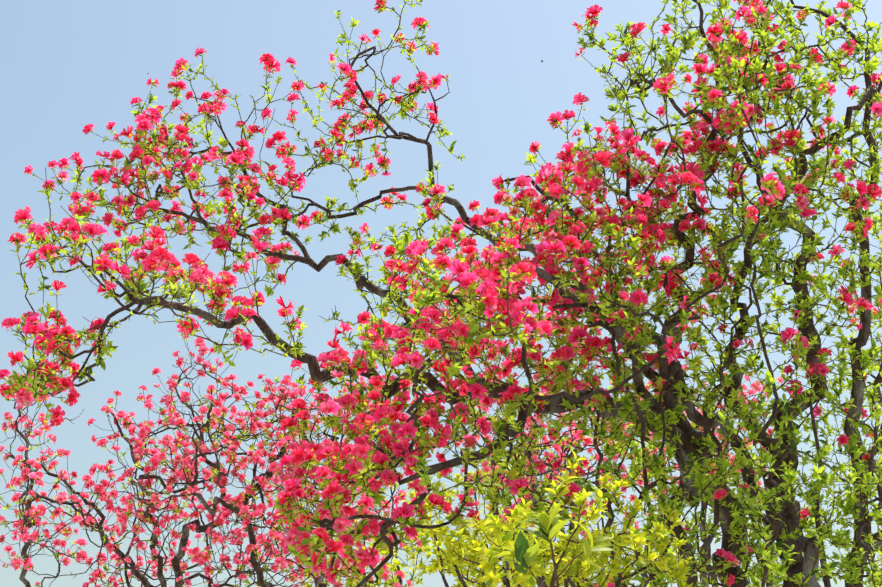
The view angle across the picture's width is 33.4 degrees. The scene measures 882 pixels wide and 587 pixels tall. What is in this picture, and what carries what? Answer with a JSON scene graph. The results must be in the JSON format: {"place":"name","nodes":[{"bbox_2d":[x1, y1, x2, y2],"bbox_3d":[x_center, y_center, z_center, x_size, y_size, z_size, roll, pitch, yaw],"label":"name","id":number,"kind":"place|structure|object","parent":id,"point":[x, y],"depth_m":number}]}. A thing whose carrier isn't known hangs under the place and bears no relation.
{"place":"outdoors","nodes":[
{"label":"outdoors","id":0,"kind":"place"},
{"bbox_2d":[0,329,782,586],"bbox_3d":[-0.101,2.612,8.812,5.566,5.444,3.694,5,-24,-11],"label":"flowering tree","id":1,"kind":"object","parent":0,"point":[259,509],"depth_m":8.87},
{"bbox_2d":[0,0,881,586],"bbox_3d":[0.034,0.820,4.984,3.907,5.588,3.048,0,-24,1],"label":"flowering tree","id":2,"kind":"object","parent":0,"point":[764,456],"depth_m":5.15},
{"bbox_2d":[0,0,881,586],"label":"sky","id":3,"kind":"structure","parent":0,"point":[66,66]},
{"bbox_2d":[289,428,666,586],"bbox_3d":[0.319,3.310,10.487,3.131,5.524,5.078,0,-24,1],"label":"shrub","id":4,"kind":"object","parent":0,"point":[433,567],"depth_m":10.51},
{"bbox_2d":[493,503,612,586],"bbox_3d":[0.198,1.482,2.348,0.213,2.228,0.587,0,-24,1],"label":"sprig","id":5,"kind":"object","parent":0,"point":[524,552],"depth_m":2.59},
{"bbox_2d":[441,451,695,586],"bbox_3d":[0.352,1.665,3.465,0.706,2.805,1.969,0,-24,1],"label":"green shrub","id":6,"kind":"object","parent":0,"point":[492,527],"depth_m":3.82}
]}

